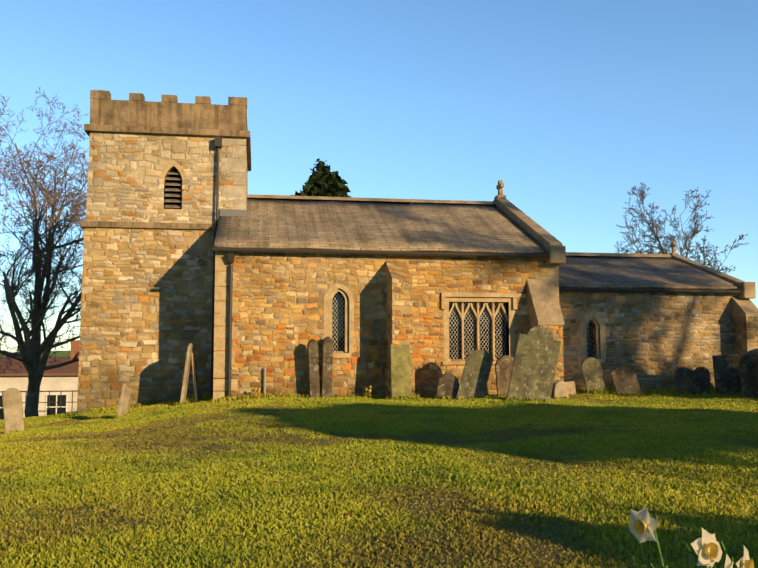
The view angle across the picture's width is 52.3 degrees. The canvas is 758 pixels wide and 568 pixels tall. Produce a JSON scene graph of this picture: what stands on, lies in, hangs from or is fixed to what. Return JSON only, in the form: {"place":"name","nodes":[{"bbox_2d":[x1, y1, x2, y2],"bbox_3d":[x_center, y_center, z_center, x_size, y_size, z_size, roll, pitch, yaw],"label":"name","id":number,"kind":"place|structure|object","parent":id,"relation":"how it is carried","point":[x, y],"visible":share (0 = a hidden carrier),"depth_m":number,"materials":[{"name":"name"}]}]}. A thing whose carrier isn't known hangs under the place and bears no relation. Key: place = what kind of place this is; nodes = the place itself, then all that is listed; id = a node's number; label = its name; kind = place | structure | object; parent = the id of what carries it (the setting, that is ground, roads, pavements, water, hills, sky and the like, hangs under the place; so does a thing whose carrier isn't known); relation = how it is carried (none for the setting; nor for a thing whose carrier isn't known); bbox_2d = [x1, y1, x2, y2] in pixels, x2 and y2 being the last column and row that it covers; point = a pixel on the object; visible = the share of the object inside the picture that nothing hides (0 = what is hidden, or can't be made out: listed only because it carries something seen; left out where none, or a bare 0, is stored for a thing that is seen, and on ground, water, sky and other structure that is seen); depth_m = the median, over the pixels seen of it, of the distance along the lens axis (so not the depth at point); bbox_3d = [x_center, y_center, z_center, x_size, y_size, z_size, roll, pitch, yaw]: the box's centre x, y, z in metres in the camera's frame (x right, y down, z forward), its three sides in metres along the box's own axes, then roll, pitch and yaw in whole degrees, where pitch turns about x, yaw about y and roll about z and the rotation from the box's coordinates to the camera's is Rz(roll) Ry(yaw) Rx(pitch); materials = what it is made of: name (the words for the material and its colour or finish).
{"place":"outdoors","nodes":[
{"label":"outdoors","id":0,"kind":"place"},
{"bbox_2d":[70,340,79,358],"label":"chimney","id":1,"kind":"object","parent":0,"point":[75,344],"visible":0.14,"depth_m":44.95,"materials":[{"name":"orange brick"}]},
{"bbox_2d":[290,158,350,196],"bbox_3d":[-2.553,-0.262,35.065,4.495,11.006,4.473,1,-4,-9],"label":"conifer tree","id":2,"kind":"object","parent":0,"point":[317,189],"depth_m":34.50,"materials":[{"name":"green plant"}]},
{"bbox_2d":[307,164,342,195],"bbox_3d":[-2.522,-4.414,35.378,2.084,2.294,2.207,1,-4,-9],"label":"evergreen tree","id":3,"kind":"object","parent":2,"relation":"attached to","point":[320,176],"visible":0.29,"depth_m":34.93,"materials":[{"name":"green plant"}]},
{"bbox_2d":[0,350,757,567],"bbox_3d":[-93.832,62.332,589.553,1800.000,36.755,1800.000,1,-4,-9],"label":"terrain","id":4,"kind":"structure","parent":0,"point":[538,553],"depth_m":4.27,"materials":[{"name":"green plant"}]},
{"bbox_2d":[2,388,24,433],"bbox_3d":[-5.784,2.133,12.224,0.270,0.970,0.080,-5,1,-17],"label":"gravestone","id":5,"kind":"object","parent":4,"relation":"on","point":[13,409],"visible":0.81,"depth_m":12.19,"materials":[{"name":"stone"}]},
{"bbox_2d":[0,375,77,419],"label":"house walls","id":6,"kind":"structure","parent":4,"relation":"on","point":[56,383],"depth_m":42.29,"materials":[{"name":"white paint"}]},
{"bbox_2d":[0,357,78,375],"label":"house roof","id":7,"kind":"structure","parent":6,"relation":"on","point":[71,369],"depth_m":42.85,"materials":[{"name":"brown tile"}]},
{"bbox_2d":[0,390,77,417],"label":"railings","id":8,"kind":"object","parent":4,"relation":"on","point":[60,402],"visible":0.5,"depth_m":38.51,"materials":[{"name":"grey metal"}]},
{"bbox_2d":[0,87,89,417],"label":"bare tree","id":9,"kind":"object","parent":4,"relation":"on","point":[31,350],"visible":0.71,"depth_m":25.22,"materials":[{"name":"brown plant"}]},
{"bbox_2d":[116,384,130,417],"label":"gravestone","id":10,"kind":"object","parent":4,"relation":"on","point":[124,399],"visible":0.54,"depth_m":14.30,"materials":[{"name":"stone"}]},
{"bbox_2d":[77,227,213,411],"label":"tower wall","id":11,"kind":"structure","parent":4,"relation":"on","point":[146,308],"depth_m":17.24,"materials":[{"name":"beige stone"}]},
{"bbox_2d":[86,132,247,223],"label":"tower wall","id":12,"kind":"structure","parent":11,"relation":"on","point":[125,183],"depth_m":17.53,"materials":[{"name":"beige stone"}]},
{"bbox_2d":[80,124,250,229],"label":"church tower string courses","id":13,"kind":"object","parent":12,"relation":"attached to","point":[88,128],"visible":0.38,"depth_m":17.49,"materials":[{"name":"beige stone"}]},
{"bbox_2d":[90,90,247,130],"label":"battlement parapet","id":14,"kind":"structure","parent":12,"relation":"on","point":[170,111],"depth_m":17.70,"materials":[{"name":"beige stone"}]},
{"bbox_2d":[158,161,186,212],"bbox_3d":[-4.711,-2.212,17.692,0.620,1.210,0.230,1,-4,-9],"label":"window surround","id":15,"kind":"object","parent":12,"relation":"in","point":[163,175],"visible":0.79,"depth_m":17.60,"materials":[{"name":"beige stone"}]},
{"bbox_2d":[164,171,181,207],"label":"louvre slats","id":16,"kind":"object","parent":15,"relation":"in","point":[173,189],"visible":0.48,"depth_m":17.70,"materials":[{"name":"wood"}]},
{"bbox_2d":[166,169,181,208],"bbox_3d":[-4.754,-2.177,17.962,0.600,1.200,0.020,1,-4,-9],"label":"louvre opening","id":17,"kind":"object","parent":12,"relation":"in","point":[174,191],"depth_m":17.95,"materials":[{"name":"black"}]},
{"bbox_2d":[221,137,246,209],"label":"quoins","id":18,"kind":"object","parent":12,"relation":"attached to","point":[232,165],"visible":0.67,"depth_m":17.84,"materials":[{"name":"beige stone"}]},
{"bbox_2d":[180,343,192,404],"bbox_3d":[-3.998,1.986,15.961,0.060,1.530,0.620,8,-2,-8],"label":"gravestone","id":19,"kind":"object","parent":4,"relation":"on","point":[186,374],"visible":0.69,"depth_m":15.68,"materials":[{"name":"stone"}]},
{"bbox_2d":[191,349,198,401],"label":"gravestone","id":20,"kind":"object","parent":4,"relation":"on","point":[195,378],"visible":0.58,"depth_m":16.09,"materials":[{"name":"stone"}]},
{"bbox_2d":[252,387,261,398],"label":"daffodils","id":21,"kind":"object","parent":4,"relation":"on","point":[255,389],"visible":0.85,"depth_m":15.34,"materials":[{"name":"yellow plant"}]},
{"bbox_2d":[263,368,265,394],"bbox_3d":[-2.312,2.110,15.577,0.052,0.820,0.052,-1,-4,13],"label":"post","id":22,"kind":"object","parent":4,"relation":"on","point":[264,380],"visible":0.58,"depth_m":15.57,"materials":[{"name":"grey"}]},
{"bbox_2d":[307,339,319,397],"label":"gravestone","id":23,"kind":"object","parent":4,"relation":"on","point":[313,368],"visible":0.79,"depth_m":15.47,"materials":[{"name":"stone"}]},
{"bbox_2d":[321,336,332,397],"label":"gravestone","id":24,"kind":"object","parent":4,"relation":"on","point":[326,366],"visible":0.79,"depth_m":15.60,"materials":[{"name":"stone"}]},
{"bbox_2d":[365,386,372,397],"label":"daffodils","id":25,"kind":"object","parent":4,"relation":"on","point":[370,390],"visible":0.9,"depth_m":15.49,"materials":[{"name":"yellow plant"}]},
{"bbox_2d":[4,389,754,433],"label":"gravestones","id":26,"kind":"object","parent":4,"relation":"on","point":[191,400],"visible":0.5,"depth_m":15.76,"materials":[{"name":"grey stone"}]},
{"bbox_2d":[2,410,757,566],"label":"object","id":27,"kind":"object","parent":4,"relation":"on","point":[609,503],"visible":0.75,"depth_m":5.04,"materials":[{"name":"brown plant"}]},
{"bbox_2d":[213,248,558,398],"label":"church nave walls","id":28,"kind":"structure","parent":4,"relation":"on","point":[278,320],"depth_m":15.99,"materials":[{"name":"brown stone"}]},
{"bbox_2d":[214,197,547,252],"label":"roof","id":29,"kind":"structure","parent":28,"relation":"on","point":[326,224],"depth_m":17.57,"materials":[{"name":"grey stone"}]},
{"bbox_2d":[220,209,246,215],"bbox_3d":[-3.354,-1.621,17.746,0.610,0.180,0.062,1,-4,-9],"label":"lead flashing","id":30,"kind":"object","parent":29,"relation":"on","point":[228,212],"visible":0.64,"depth_m":17.71,"materials":[{"name":"grey metal"}]},
{"bbox_2d":[213,251,558,398],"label":"corner quoins","id":31,"kind":"object","parent":28,"relation":"attached to","point":[220,294],"visible":0.25,"depth_m":15.61,"materials":[{"name":"beige stone"}]},
{"bbox_2d":[324,284,605,364],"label":"window surrounds","id":32,"kind":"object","parent":28,"relation":"attached to","point":[484,297],"depth_m":16.46,"materials":[{"name":"beige stone"}]},
{"bbox_2d":[66,386,715,415],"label":"grass tufts","id":33,"kind":"object","parent":4,"relation":"on","point":[277,395],"visible":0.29,"depth_m":16.22,"materials":[{"name":"green plant"}]},
{"bbox_2d":[87,444,710,532],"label":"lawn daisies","id":34,"kind":"object","parent":4,"relation":"on","point":[481,446],"visible":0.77,"depth_m":5.74,"materials":[{"name":"white plant"}]},
{"bbox_2d":[384,261,414,398],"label":"buttress","id":35,"kind":"structure","parent":4,"relation":"on","point":[399,329],"depth_m":15.41,"materials":[{"name":"beige stone"}]},
{"bbox_2d":[390,345,411,398],"bbox_3d":[0.432,1.869,15.209,0.400,1.350,0.070,1,-11,-9],"label":"gravestone","id":36,"kind":"object","parent":4,"relation":"on","point":[400,362],"visible":0.65,"depth_m":15.20,"materials":[{"name":"stone"}]},
{"bbox_2d":[436,373,458,398],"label":"gravestone","id":37,"kind":"object","parent":4,"relation":"on","point":[447,384],"visible":0.71,"depth_m":15.03,"materials":[{"name":"stone"}]},
{"bbox_2d":[456,350,493,399],"bbox_3d":[1.839,1.871,14.920,0.500,1.268,0.090,15,5,4],"label":"gravestone","id":38,"kind":"object","parent":4,"relation":"on","point":[476,373],"visible":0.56,"depth_m":14.87,"materials":[{"name":"grey stone"}]},
{"bbox_2d":[210,136,740,397],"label":"church rainwater goods","id":39,"kind":"object","parent":4,"relation":"on","point":[218,146],"visible":0.98,"depth_m":16.27},
{"bbox_2d":[495,355,513,395],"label":"gravestone","id":40,"kind":"object","parent":4,"relation":"on","point":[503,367],"visible":0.62,"depth_m":15.69,"materials":[{"name":"brown stone"}]},
{"bbox_2d":[507,325,560,400],"bbox_3d":[2.865,1.598,14.286,0.780,1.684,0.110,11,2,6],"label":"gravestone","id":41,"kind":"object","parent":4,"relation":"on","point":[536,356],"visible":0.85,"depth_m":14.23,"materials":[{"name":"grey stone"}]},
{"bbox_2d":[527,279,563,395],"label":"buttress","id":42,"kind":"structure","parent":4,"relation":"on","point":[543,307],"depth_m":16.24,"materials":[{"name":"beige stone"}]},
{"bbox_2d":[553,381,568,397],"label":"gravestone","id":43,"kind":"object","parent":4,"relation":"on","point":[561,388],"visible":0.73,"depth_m":15.74,"materials":[{"name":"stone"}]},
{"bbox_2d":[566,381,575,394],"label":"gravestone","id":44,"kind":"object","parent":4,"relation":"on","point":[571,387],"visible":0.25,"depth_m":16.30,"materials":[{"name":"stone"}]},
{"bbox_2d":[581,357,606,393],"bbox_3d":[4.583,2.075,16.412,0.420,1.050,0.090,-14,2,0],"label":"gravestone","id":45,"kind":"object","parent":4,"relation":"on","point":[592,373],"visible":0.75,"depth_m":16.36,"materials":[{"name":"grey stone"}]},
{"bbox_2d":[610,365,641,394],"bbox_3d":[5.222,2.162,16.262,0.500,0.910,0.090,-17,1,0],"label":"gravestone","id":46,"kind":"object","parent":4,"relation":"on","point":[624,378],"visible":0.79,"depth_m":16.22,"materials":[{"name":"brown stone"}]},
{"bbox_2d":[629,507,664,567],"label":"daffodil","id":47,"kind":"object","parent":4,"relation":"on","point":[643,525],"visible":1,"depth_m":1.91,"materials":[{"name":"beige plant"}]},
{"bbox_2d":[559,287,737,390],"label":"church chancel walls","id":48,"kind":"structure","parent":4,"relation":"on","point":[655,340],"depth_m":17.72,"materials":[{"name":"beige stone"}]},
{"bbox_2d":[559,256,740,289],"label":"roof","id":49,"kind":"structure","parent":48,"relation":"on","point":[613,272],"depth_m":18.86,"materials":[{"name":"grey stone"}]},
{"bbox_2d":[614,182,748,272],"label":"bare tree","id":50,"kind":"object","parent":4,"relation":"on","point":[693,233],"visible":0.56,"depth_m":48.61,"materials":[{"name":"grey plant"}]},
{"bbox_2d":[673,367,692,392],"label":"gravestone","id":51,"kind":"object","parent":4,"relation":"on","point":[682,379],"visible":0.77,"depth_m":16.90,"materials":[{"name":"grey stone"}]},
{"bbox_2d":[632,541,733,567],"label":"daffodil leaves","id":52,"kind":"object","parent":4,"relation":"on","point":[692,557],"visible":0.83,"depth_m":1.83,"materials":[{"name":"green plant"}]},
{"bbox_2d":[692,367,709,394],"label":"gravestone","id":53,"kind":"object","parent":4,"relation":"on","point":[700,380],"visible":0.67,"depth_m":16.65,"materials":[{"name":"stone"}]},
{"bbox_2d":[688,528,722,567],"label":"daffodil","id":54,"kind":"object","parent":4,"relation":"on","point":[707,548],"visible":1,"depth_m":1.70,"materials":[{"name":"beige plant"}]},
{"bbox_2d":[712,354,740,394],"bbox_3d":[7.391,2.052,16.360,0.500,1.100,0.100,-5,-2,11],"label":"gravestone","id":55,"kind":"object","parent":4,"relation":"on","point":[726,373],"visible":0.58,"depth_m":16.32,"materials":[{"name":"stone"}]},
{"bbox_2d":[724,554,733,567],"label":"daffodil","id":56,"kind":"object","parent":4,"relation":"on","point":[728,562],"visible":1,"depth_m":1.63,"materials":[{"name":"beige plant"}]},
{"bbox_2d":[722,545,753,567],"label":"daffodil","id":57,"kind":"object","parent":4,"relation":"on","point":[744,561],"visible":0.92,"depth_m":1.79,"materials":[{"name":"beige plant"}]},
{"bbox_2d":[731,296,757,389],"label":"buttress","id":58,"kind":"structure","parent":4,"relation":"on","point":[745,320],"depth_m":17.72,"materials":[{"name":"beige stone"}]},
{"bbox_2d":[739,351,757,395],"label":"gravestone","id":59,"kind":"object","parent":4,"relation":"on","point":[747,367],"visible":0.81,"depth_m":15.77,"materials":[{"name":"grey stone"}]},
{"bbox_2d":[751,354,757,397],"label":"chest tomb","id":60,"kind":"object","parent":4,"relation":"on","point":[754,356],"visible":0.69,"depth_m":15.42,"materials":[{"name":"stone"}]},
{"bbox_2d":[0,0,757,351],"label":"sky","id":61,"kind":"structure","parent":0,"point":[573,105],"materials":[{"name":"blue"}]},
{"bbox_2d":[248,194,671,257],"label":"church ridge stones","id":62,"kind":"object","parent":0,"point":[443,202],"visible":0.55,"depth_m":20.11,"materials":[{"name":"grey stone"}]},
{"bbox_2d":[332,292,593,358],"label":"leaded windows","id":63,"kind":"structure","parent":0,"point":[485,333],"depth_m":16.55,"materials":[{"name":"black glass"}]},
{"bbox_2d":[493,180,755,298],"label":"church gable copings and crosses","id":64,"kind":"object","parent":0,"point":[554,247],"visible":0.62,"depth_m":18.19,"materials":[{"name":"grey stone"}]}
]}

